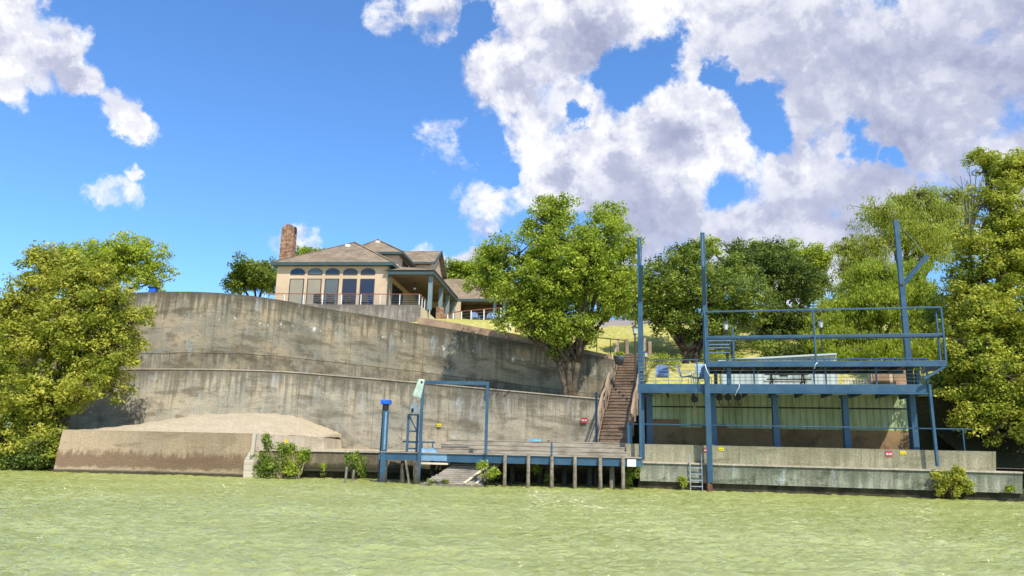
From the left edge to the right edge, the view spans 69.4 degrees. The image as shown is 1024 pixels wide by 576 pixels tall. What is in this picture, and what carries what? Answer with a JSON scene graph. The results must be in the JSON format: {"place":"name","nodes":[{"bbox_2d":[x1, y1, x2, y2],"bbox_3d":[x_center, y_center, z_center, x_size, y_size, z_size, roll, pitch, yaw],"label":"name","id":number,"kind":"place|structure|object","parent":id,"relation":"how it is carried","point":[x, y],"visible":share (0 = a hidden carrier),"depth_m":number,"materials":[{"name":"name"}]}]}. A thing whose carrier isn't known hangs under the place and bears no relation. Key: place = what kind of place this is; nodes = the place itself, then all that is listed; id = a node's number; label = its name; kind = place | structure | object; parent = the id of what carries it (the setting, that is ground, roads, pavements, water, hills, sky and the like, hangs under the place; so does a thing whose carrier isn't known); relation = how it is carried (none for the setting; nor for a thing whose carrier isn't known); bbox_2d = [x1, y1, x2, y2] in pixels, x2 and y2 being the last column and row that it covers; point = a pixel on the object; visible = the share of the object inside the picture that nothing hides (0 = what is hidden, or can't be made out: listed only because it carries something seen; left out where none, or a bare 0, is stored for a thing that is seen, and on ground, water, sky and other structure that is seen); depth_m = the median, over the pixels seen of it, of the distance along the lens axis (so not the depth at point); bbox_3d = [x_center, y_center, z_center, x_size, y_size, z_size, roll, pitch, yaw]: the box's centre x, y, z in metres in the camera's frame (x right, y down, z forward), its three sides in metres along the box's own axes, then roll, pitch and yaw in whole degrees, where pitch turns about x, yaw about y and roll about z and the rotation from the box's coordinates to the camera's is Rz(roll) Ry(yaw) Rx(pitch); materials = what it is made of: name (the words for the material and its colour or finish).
{"place":"outdoors","nodes":[
{"label":"outdoors","id":0,"kind":"place"},
{"bbox_2d":[1,431,54,470],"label":"river bank","id":1,"kind":"structure","parent":0,"point":[49,469],"depth_m":36.50,"materials":[{"name":"soil"}]},
{"bbox_2d":[0,437,55,470],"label":"leafy shrub","id":2,"kind":"object","parent":1,"relation":"on","point":[12,462],"visible":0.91,"depth_m":35.96,"materials":[{"name":"green plant"}]},
{"bbox_2d":[0,240,158,459],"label":"broadleaf tree","id":3,"kind":"object","parent":1,"relation":"on","point":[97,361],"visible":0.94,"depth_m":38.66,"materials":[{"name":"green plant"}]},
{"bbox_2d":[312,444,609,452],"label":"paved strip","id":4,"kind":"object","parent":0,"point":[378,450],"visible":0.15,"depth_m":40.51,"materials":[{"name":"concrete"}]},
{"bbox_2d":[43,369,604,449],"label":"retaining wall","id":5,"kind":"structure","parent":4,"relation":"on","point":[348,409],"depth_m":44.22,"materials":[{"name":"grey concrete"}]},
{"bbox_2d":[595,392,597,441],"bbox_3d":[4.218,6.524,36.966,0.110,2.628,0.110,1,-12,0],"label":"steel post","id":6,"kind":"object","parent":4,"relation":"on","point":[596,416],"visible":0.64,"depth_m":36.93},
{"bbox_2d":[598,338,645,443],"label":"wooden stairs","id":7,"kind":"structure","parent":4,"relation":"on","point":[620,412],"depth_m":40.72,"materials":[{"name":"brown wood"}]},
{"bbox_2d":[596,337,624,354],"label":"garden railing","id":8,"kind":"object","parent":7,"relation":"on","point":[610,343],"visible":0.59,"depth_m":46.34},
{"bbox_2d":[613,351,625,364],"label":"planter pot","id":9,"kind":"object","parent":7,"relation":"on","point":[619,358],"visible":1,"depth_m":42.99,"materials":[{"name":"grey ceramic"}]},
{"bbox_2d":[625,339,628,353],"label":"gate post","id":10,"kind":"object","parent":7,"relation":"on","point":[626,346],"visible":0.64,"depth_m":47.48,"materials":[{"name":"beige wood"}]},
{"bbox_2d":[631,325,637,385],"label":"lamp post","id":11,"kind":"object","parent":7,"relation":"on","point":[634,328],"visible":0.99,"depth_m":41.23,"materials":[{"name":"black metal"}]},
{"bbox_2d":[0,300,963,412],"bbox_3d":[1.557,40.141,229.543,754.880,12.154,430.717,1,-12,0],"label":"grassy hill","id":12,"kind":"structure","parent":0,"point":[663,343],"depth_m":52.08,"materials":[{"name":"green plant"}]},
{"bbox_2d":[39,229,180,297],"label":"broadleaf tree","id":13,"kind":"object","parent":12,"relation":"on","point":[133,254],"visible":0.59,"depth_m":55.54,"materials":[{"name":"green plant"}]},
{"bbox_2d":[219,250,276,296],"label":"broadleaf tree","id":14,"kind":"object","parent":12,"relation":"on","point":[244,276],"visible":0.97,"depth_m":66.51,"materials":[{"name":"green plant"}]},
{"bbox_2d":[295,244,324,255],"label":"broadleaf tree","id":15,"kind":"object","parent":12,"relation":"on","point":[302,250],"visible":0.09,"depth_m":81.60,"materials":[{"name":"green plant"}]},
{"bbox_2d":[304,304,434,321],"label":"terrace","id":16,"kind":"structure","parent":12,"relation":"on","point":[409,313],"depth_m":54.87,"materials":[{"name":"grey concrete"}]},
{"bbox_2d":[313,294,323,303],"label":"terrace chair","id":17,"kind":"object","parent":16,"relation":"on","point":[317,301],"visible":0.59,"depth_m":56.65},
{"bbox_2d":[326,294,334,303],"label":"terrace chair","id":18,"kind":"object","parent":16,"relation":"on","point":[331,296],"visible":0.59,"depth_m":56.56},
{"bbox_2d":[265,293,429,313],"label":"terrace railing","id":19,"kind":"object","parent":16,"relation":"on","point":[360,301],"visible":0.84,"depth_m":55.53,"materials":[{"name":"metal"}]},
{"bbox_2d":[344,294,354,303],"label":"terrace chair","id":20,"kind":"object","parent":16,"relation":"on","point":[347,296],"visible":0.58,"depth_m":56.43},
{"bbox_2d":[359,294,367,304],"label":"terrace chair","id":21,"kind":"object","parent":16,"relation":"on","point":[364,296],"visible":0.5,"depth_m":56.33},
{"bbox_2d":[270,224,549,319],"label":"hill house","id":22,"kind":"structure","parent":12,"relation":"on","point":[356,269],"depth_m":59.30,"materials":[{"name":"beige paint"}]},
{"bbox_2d":[288,279,303,303],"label":"window","id":23,"kind":"structure","parent":22,"relation":"in","point":[295,285],"depth_m":58.27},
{"bbox_2d":[290,268,304,274],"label":"arched window","id":24,"kind":"structure","parent":22,"relation":"in","point":[297,271],"depth_m":58.57,"materials":[{"name":"blue glass"}]},
{"bbox_2d":[305,279,321,303],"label":"window","id":25,"kind":"structure","parent":22,"relation":"in","point":[313,285],"depth_m":58.17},
{"bbox_2d":[308,268,322,274],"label":"arched window","id":26,"kind":"structure","parent":22,"relation":"in","point":[315,271],"depth_m":58.44,"materials":[{"name":"blue glass"}]},
{"bbox_2d":[323,279,338,303],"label":"window","id":27,"kind":"structure","parent":22,"relation":"in","point":[331,285],"depth_m":58.03,"materials":[{"name":"grey glass"}]},
{"bbox_2d":[325,268,339,274],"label":"arched window","id":28,"kind":"structure","parent":22,"relation":"in","point":[332,271],"depth_m":58.30,"materials":[{"name":"blue glass"}]},
{"bbox_2d":[342,279,356,303],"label":"window","id":29,"kind":"structure","parent":22,"relation":"in","point":[349,286],"depth_m":57.90,"materials":[{"name":"blue glass"}]},
{"bbox_2d":[343,268,357,274],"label":"arched window","id":30,"kind":"structure","parent":22,"relation":"in","point":[350,271],"depth_m":58.17,"materials":[{"name":"blue glass"}]},
{"bbox_2d":[359,279,374,304],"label":"window","id":31,"kind":"structure","parent":22,"relation":"in","point":[366,285],"depth_m":57.77,"materials":[{"name":"blue glass"}]},
{"bbox_2d":[361,268,374,274],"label":"arched window","id":32,"kind":"structure","parent":22,"relation":"in","point":[367,271],"depth_m":58.04,"materials":[{"name":"blue glass"}]},
{"bbox_2d":[391,283,395,304],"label":"patio door","id":33,"kind":"structure","parent":22,"relation":"in","point":[393,286],"depth_m":59.09,"materials":[{"name":"black glass"}]},
{"bbox_2d":[444,256,481,278],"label":"broadleaf tree","id":34,"kind":"object","parent":12,"relation":"on","point":[457,269],"visible":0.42,"depth_m":88.94,"materials":[{"name":"green plant"}]},
{"bbox_2d":[447,307,501,319],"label":"porch railing","id":35,"kind":"object","parent":12,"relation":"on","point":[483,312],"visible":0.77,"depth_m":59.72,"materials":[{"name":"metal"}]},
{"bbox_2d":[417,317,611,358],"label":"coping wall","id":36,"kind":"structure","parent":12,"relation":"on","point":[466,328],"depth_m":46.18,"materials":[{"name":"beige concrete"}]},
{"bbox_2d":[568,291,635,312],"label":"broadleaf tree","id":37,"kind":"object","parent":12,"relation":"on","point":[590,301],"visible":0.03,"depth_m":71.84,"materials":[{"name":"green plant"}]},
{"bbox_2d":[648,341,651,360],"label":"gate post","id":38,"kind":"object","parent":12,"relation":"on","point":[649,348],"visible":0.64,"depth_m":47.45,"materials":[{"name":"beige wood"}]},
{"bbox_2d":[613,278,695,322],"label":"broadleaf tree","id":39,"kind":"object","parent":12,"relation":"on","point":[627,317],"visible":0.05,"depth_m":70.03,"materials":[{"name":"green plant"}]},
{"bbox_2d":[644,351,683,369],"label":"leafy shrub","id":40,"kind":"object","parent":12,"relation":"on","point":[660,356],"visible":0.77,"depth_m":44.90,"materials":[{"name":"green plant"}]},
{"bbox_2d":[623,238,780,362],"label":"oak tree","id":41,"kind":"object","parent":12,"relation":"on","point":[681,273],"visible":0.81,"depth_m":48.75,"materials":[{"name":"green plant"}]},
{"bbox_2d":[700,349,744,360],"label":"leafy shrub","id":42,"kind":"object","parent":12,"relation":"on","point":[718,355],"visible":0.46,"depth_m":46.88,"materials":[{"name":"green plant"}]},
{"bbox_2d":[722,321,728,351],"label":"lamp post","id":43,"kind":"object","parent":12,"relation":"on","point":[725,324],"visible":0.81,"depth_m":40.37,"materials":[{"name":"white glass"}]},
{"bbox_2d":[736,334,779,351],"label":"leafy shrub","id":44,"kind":"object","parent":12,"relation":"on","point":[755,344],"visible":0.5,"depth_m":50.06,"materials":[{"name":"green plant"}]},
{"bbox_2d":[698,234,835,306],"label":"broadleaf tree","id":45,"kind":"object","parent":12,"relation":"on","point":[821,259],"visible":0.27,"depth_m":60.88,"materials":[{"name":"green plant"}]},
{"bbox_2d":[717,235,833,356],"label":"oak tree","id":46,"kind":"object","parent":12,"relation":"on","point":[796,280],"visible":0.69,"depth_m":53.69,"materials":[{"name":"green plant"}]},
{"bbox_2d":[718,353,837,394],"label":"metal shed","id":47,"kind":"structure","parent":12,"relation":"on","point":[765,377],"depth_m":38.95,"materials":[{"name":"white metal"}]},
{"bbox_2d":[817,318,823,353],"bbox_3d":[16.697,2.861,39.832,0.420,2.477,0.364,1,-12,0],"label":"lamp post","id":48,"kind":"object","parent":47,"relation":"on","point":[820,321],"visible":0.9,"depth_m":39.91,"materials":[{"name":"glass"}]},
{"bbox_2d":[790,280,848,311],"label":"broadleaf tree","id":49,"kind":"object","parent":12,"relation":"on","point":[837,290],"visible":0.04,"depth_m":68.15,"materials":[{"name":"green plant"}]},
{"bbox_2d":[797,254,940,371],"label":"willow tree","id":50,"kind":"object","parent":12,"relation":"on","point":[879,286],"visible":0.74,"depth_m":45.72,"materials":[{"name":"green plant"}]},
{"bbox_2d":[826,179,983,309],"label":"mesquite tree","id":51,"kind":"object","parent":12,"relation":"on","point":[927,235],"visible":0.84,"depth_m":56.80,"materials":[{"name":"green plant"}]},
{"bbox_2d":[916,292,1001,395],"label":"broadleaf tree","id":52,"kind":"object","parent":12,"relation":"on","point":[930,318],"visible":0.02,"depth_m":40.14,"materials":[{"name":"green plant"}]},
{"bbox_2d":[952,166,983,256],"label":"bare tree","id":53,"kind":"object","parent":12,"relation":"on","point":[972,221],"visible":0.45,"depth_m":52.37,"materials":[{"name":"brown plant"}]},
{"bbox_2d":[0,470,1023,575],"bbox_3d":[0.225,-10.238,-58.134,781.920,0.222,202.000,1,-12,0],"label":"river water","id":54,"kind":"structure","parent":0,"point":[52,523],"depth_m":15.86,"materials":[{"name":"liquid"}]},
{"bbox_2d":[53,429,341,476],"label":"bulkhead block","id":55,"kind":"structure","parent":54,"relation":"in","point":[165,453],"depth_m":35.28,"materials":[{"name":"beige concrete"}]},
{"bbox_2d":[80,413,341,439],"bbox_3d":[-16.175,7.349,40.034,11.955,1.536,10.395,1,-12,0],"label":"mound","id":56,"kind":"object","parent":55,"relation":"on","point":[269,423],"visible":0.99,"depth_m":38.42,"materials":[{"name":"sand"}]},
{"bbox_2d":[252,432,288,478],"bbox_3d":[-11.007,7.693,33.839,1.698,2.204,1.412,1,-12,0],"label":"leafy shrub","id":57,"kind":"object","parent":54,"relation":"on","point":[267,461],"visible":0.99,"depth_m":33.62,"materials":[{"name":"green plant"}]},
{"bbox_2d":[280,441,311,478],"bbox_3d":[-9.883,7.925,33.874,1.352,1.793,1.313,1,-12,0],"label":"leafy shrub","id":58,"kind":"object","parent":54,"relation":"on","point":[295,468],"visible":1,"depth_m":33.88,"materials":[{"name":"green plant"}]},
{"bbox_2d":[318,462,327,478],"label":"leafy shrub","id":59,"kind":"object","parent":54,"relation":"on","point":[322,469],"visible":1,"depth_m":34.59,"materials":[{"name":"green plant"}]},
{"bbox_2d":[344,449,369,478],"bbox_3d":[-7.276,8.214,34.453,1.215,1.369,0.962,6,-13,-21],"label":"leafy shrub","id":60,"kind":"object","parent":54,"relation":"on","point":[360,469],"visible":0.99,"depth_m":34.35,"materials":[{"name":"green plant"}]},
{"bbox_2d":[377,400,391,482],"bbox_3d":[-5.650,6.967,32.563,0.440,4.037,0.360,1,-12,0],"label":"boat lift post","id":61,"kind":"object","parent":54,"relation":"in","point":[383,438],"visible":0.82,"depth_m":32.55,"materials":[{"name":"metal"}]},
{"bbox_2d":[427,477,449,484],"bbox_3d":[-3.084,8.078,30.840,0.999,0.349,0.509,1,-12,0],"label":"leafy shrub","id":62,"kind":"object","parent":54,"relation":"on","point":[441,481],"visible":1,"depth_m":30.84,"materials":[{"name":"green plant"}]},
{"bbox_2d":[259,449,639,484],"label":"bulkhead wall","id":63,"kind":"structure","parent":54,"relation":"in","point":[336,464],"depth_m":35.19,"materials":[{"name":"grey concrete"}]},
{"bbox_2d":[476,460,500,485],"bbox_3d":[-1.012,7.717,30.890,1.166,1.086,0.779,1,-12,0],"label":"leafy shrub","id":64,"kind":"object","parent":54,"relation":"on","point":[481,464],"visible":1,"depth_m":30.87,"materials":[{"name":"green plant"}]},
{"bbox_2d":[377,451,642,489],"bbox_3d":[-0.099,8.542,32.827,11.498,2.300,2.878,0,-12,6],"label":"river dock","id":65,"kind":"object","parent":54,"relation":"in","point":[564,461],"visible":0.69,"depth_m":31.89,"materials":[{"name":"blue paint"}]},
{"bbox_2d":[406,403,418,451],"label":"boat lift tower","id":66,"kind":"structure","parent":65,"relation":"on","point":[414,408],"depth_m":32.97,"materials":[{"name":"metal"}]},
{"bbox_2d":[421,448,437,452],"bbox_3d":[-3.760,7.247,33.079,0.900,0.201,0.400,2,-12,-6],"label":"folded cover","id":67,"kind":"object","parent":65,"relation":"on","point":[429,450],"visible":0.68,"depth_m":32.94,"materials":[{"name":"blue paint"}]},
{"bbox_2d":[418,381,488,483],"bbox_3d":[-2.562,6.468,32.205,3.038,4.800,0.141,0,-12,6],"label":"goalpost frame","id":68,"kind":"object","parent":65,"relation":"on","point":[455,383],"visible":0.8,"depth_m":32.40,"materials":[{"name":"blue paint"}]},
{"bbox_2d":[412,379,424,398],"bbox_3d":[-4.131,4.467,32.723,0.516,0.879,0.270,1,-12,0],"label":"canvas cover","id":69,"kind":"object","parent":68,"relation":"hanging from","point":[418,391],"visible":1,"depth_m":32.61,"materials":[{"name":"white fabric"}]},
{"bbox_2d":[420,462,500,486],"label":"wooden ramp","id":70,"kind":"structure","parent":65,"relation":"attached to","point":[464,474],"depth_m":31.62,"materials":[{"name":"grey wood"}]},
{"bbox_2d":[433,439,626,456],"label":"plank steps","id":71,"kind":"structure","parent":65,"relation":"on","point":[538,447],"depth_m":33.62,"materials":[{"name":"wood"}]},
{"bbox_2d":[530,464,555,484],"bbox_3d":[1.380,8.063,32.394,1.168,1.170,0.754,1,-12,0],"label":"hanging vine","id":72,"kind":"object","parent":65,"relation":"hanging from","point":[537,469],"visible":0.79,"depth_m":32.34,"materials":[{"name":"green plant"}]},
{"bbox_2d":[625,455,642,484],"bbox_3d":[5.256,7.990,32.283,1.041,1.385,0.729,4,-12,-13],"label":"hanging vine","id":73,"kind":"object","parent":65,"relation":"hanging from","point":[634,471],"visible":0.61,"depth_m":32.14,"materials":[{"name":"green plant"}]},
{"bbox_2d":[639,393,641,457],"bbox_3d":[5.679,6.195,32.720,0.100,3.100,0.100,1,-12,0],"label":"steel post","id":74,"kind":"object","parent":65,"relation":"on","point":[640,436],"visible":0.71,"depth_m":32.66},
{"bbox_2d":[677,475,687,487],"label":"leafy shrub","id":75,"kind":"object","parent":54,"relation":"on","point":[682,480],"visible":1,"depth_m":31.70,"materials":[{"name":"green plant"}]},
{"bbox_2d":[700,232,712,482],"bbox_3d":[8.428,2.776,32.103,0.320,11.057,1.394,-2,-12,15],"label":"steel post","id":76,"kind":"object","parent":54,"relation":"in","point":[704,302],"visible":1,"depth_m":32.27,"materials":[{"name":"metal"}]},
{"bbox_2d":[706,468,712,491],"bbox_3d":[8.412,8.399,31.489,0.200,1.400,0.220,1,-12,0],"label":"pile socket","id":77,"kind":"object","parent":54,"relation":"in","point":[709,486],"visible":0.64,"depth_m":31.40,"materials":[{"name":"metal"}]},
{"bbox_2d":[626,444,1023,501],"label":"bulkhead wall","id":78,"kind":"structure","parent":54,"relation":"in","point":[837,471],"depth_m":30.95,"materials":[{"name":"grey concrete"}]},
{"bbox_2d":[689,453,702,490],"bbox_3d":[7.931,8.105,31.839,0.546,1.898,0.070,-2,-12,14],"label":"swim ladder","id":79,"kind":"object","parent":78,"relation":"hanging from","point":[692,473],"visible":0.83,"depth_m":31.84,"materials":[{"name":"metal"}]},
{"bbox_2d":[627,423,971,450],"bbox_3d":[11.986,6.378,31.755,13.990,0.897,0.100,-2,-12,13],"label":"pipe rail","id":80,"kind":"object","parent":78,"relation":"on","point":[629,433],"visible":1,"depth_m":31.89,"materials":[{"name":"metal"}]},
{"bbox_2d":[1004,483,1017,492],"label":"leafy shrub","id":81,"kind":"object","parent":78,"relation":"on","point":[1008,488],"visible":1,"depth_m":28.93,"materials":[{"name":"green plant"}]},
{"bbox_2d":[930,464,975,499],"bbox_3d":[17.437,7.690,29.366,1.770,1.363,1.144,1,-12,0],"label":"leafy shrub","id":82,"kind":"object","parent":54,"relation":"on","point":[943,485],"visible":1,"depth_m":29.31,"materials":[{"name":"green plant"}]},
{"bbox_2d":[0,0,1023,425],"label":"sky","id":83,"kind":"structure","parent":0,"point":[204,129],"materials":[{"name":"blue"}]},
{"bbox_2d":[567,320,649,327],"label":"driveway","id":84,"kind":"structure","parent":0,"point":[618,323],"depth_m":65.22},
{"bbox_2d":[632,393,657,443],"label":"earth bank","id":85,"kind":"structure","parent":0,"point":[635,438],"depth_m":40.77,"materials":[{"name":"soil"}]},
{"bbox_2d":[867,370,906,384],"bbox_3d":[17.512,4.123,34.263,1.850,1.295,0.800,-2,-12,13],"label":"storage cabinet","id":86,"kind":"object","parent":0,"point":[888,380],"visible":0.09,"depth_m":33.92,"materials":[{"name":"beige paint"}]},
{"bbox_2d":[925,426,1023,492],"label":"river bank","id":87,"kind":"structure","parent":0,"point":[1010,453],"depth_m":32.43,"materials":[{"name":"soil"}]},
{"bbox_2d":[926,146,1023,447],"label":"broadleaf tree","id":88,"kind":"object","parent":87,"relation":"on","point":[989,380],"visible":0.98,"depth_m":33.80,"materials":[{"name":"green plant"}]},
{"label":"patio floor","id":89,"kind":"structure","parent":0,"visible":0},
{"bbox_2d":[637,237,644,458],"bbox_3d":[5.873,2.508,33.504,0.320,10.245,1.366,0,-12,6],"label":"steel post","id":90,"kind":"object","parent":89,"relation":"on","point":[640,299],"visible":0.84,"depth_m":33.93,"materials":[{"name":"metal"}]},
{"bbox_2d":[637,358,939,465],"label":"steel deck","id":91,"kind":"structure","parent":89,"relation":"on","point":[845,392],"depth_m":32.07,"materials":[{"name":"blue paint"}]},
{"bbox_2d":[655,365,668,383],"bbox_3d":[6.934,4.006,34.121,0.628,1.017,0.726,-1,-12,11],"label":"patio chair","id":92,"kind":"object","parent":91,"relation":"on","point":[661,374],"visible":0.91,"depth_m":34.37,"materials":[{"name":"blue fabric"}]},
{"bbox_2d":[676,364,693,383],"bbox_3d":[7.911,3.968,33.834,0.726,1.017,0.628,-3,-13,21],"label":"patio chair","id":93,"kind":"object","parent":91,"relation":"on","point":[680,375],"visible":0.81,"depth_m":33.83,"materials":[{"name":"metal"}]},
{"bbox_2d":[691,393,697,415],"bbox_3d":[8.288,5.227,33.568,0.316,1.148,0.100,-2,-12,14],"label":"pulley hook","id":94,"kind":"object","parent":91,"relation":"hanging from","point":[694,399],"visible":0.95,"depth_m":33.54,"materials":[{"name":"black metal"}]},
{"bbox_2d":[688,366,703,383],"bbox_3d":[8.640,4.098,34.379,0.726,1.017,0.628,3,-12,-10],"label":"patio chair","id":95,"kind":"object","parent":91,"relation":"on","point":[701,375],"visible":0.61,"depth_m":34.51,"materials":[{"name":"metal"}]},
{"bbox_2d":[695,364,711,383],"bbox_3d":[9.026,4.109,34.853,0.648,1.202,0.547,1,-12,0],"label":"folding chair","id":96,"kind":"object","parent":91,"relation":"on","point":[699,366],"visible":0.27,"depth_m":35.14,"materials":[{"name":"metal"}]},
{"bbox_2d":[645,406,906,409],"bbox_3d":[12.312,5.634,34.802,11.954,0.069,0.066,-2,-12,14],"label":"hanging pipe","id":97,"kind":"object","parent":91,"relation":"hanging from","point":[786,407],"visible":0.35,"depth_m":34.57,"materials":[{"name":"black plastic"}]},
{"bbox_2d":[764,374,811,383],"bbox_3d":[12.985,4.442,34.891,1.952,0.786,1.690,-2,-12,13],"label":"picnic table","id":98,"kind":"object","parent":91,"relation":"on","point":[801,379],"visible":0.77,"depth_m":34.84,"materials":[{"name":"blue wood"}]},
{"bbox_2d":[703,306,946,384],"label":"raised platform","id":99,"kind":"structure","parent":91,"relation":"on","point":[801,367],"depth_m":31.70,"materials":[{"name":"blue paint"}]},
{"bbox_2d":[709,340,734,360],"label":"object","id":100,"kind":"structure","parent":99,"relation":"on","point":[727,355],"depth_m":33.68,"materials":[{"name":"blue paint"}]},
{"bbox_2d":[731,326,734,360],"bbox_3d":[10.136,2.649,33.875,0.070,1.798,0.070,1,-12,0],"label":"steel post","id":101,"kind":"object","parent":99,"relation":"on","point":[733,343],"visible":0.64,"depth_m":33.86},
{"bbox_2d":[844,378,867,383],"bbox_3d":[16.563,4.579,34.942,1.600,0.640,0.060,-2,-12,14],"label":"picket fence","id":102,"kind":"object","parent":91,"relation":"on","point":[856,380],"visible":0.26,"depth_m":35.03,"materials":[{"name":"white paint"}]},
{"bbox_2d":[652,394,1005,450],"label":"back wall","id":103,"kind":"structure","parent":89,"relation":"on","point":[861,438],"depth_m":35.79,"materials":[{"name":"green metal"}]},
{"bbox_2d":[893,219,929,449],"bbox_3d":[17.624,2.187,31.915,1.318,10.730,0.320,-2,-12,14],"label":"jib crane","id":104,"kind":"object","parent":89,"relation":"on","point":[902,282],"visible":0.79,"depth_m":32.13,"materials":[{"name":"blue paint"}]},
{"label":"ledge ground","id":105,"kind":"structure","parent":0,"visible":0},
{"bbox_2d":[36,292,613,407],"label":"retaining wall","id":106,"kind":"structure","parent":105,"relation":"on","point":[200,330],"depth_m":47.56,"materials":[{"name":"grey concrete"}]},
{"bbox_2d":[458,191,648,395],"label":"broadleaf tree","id":107,"kind":"object","parent":105,"relation":"on","point":[575,266],"visible":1,"depth_m":41.45,"materials":[{"name":"green plant"}]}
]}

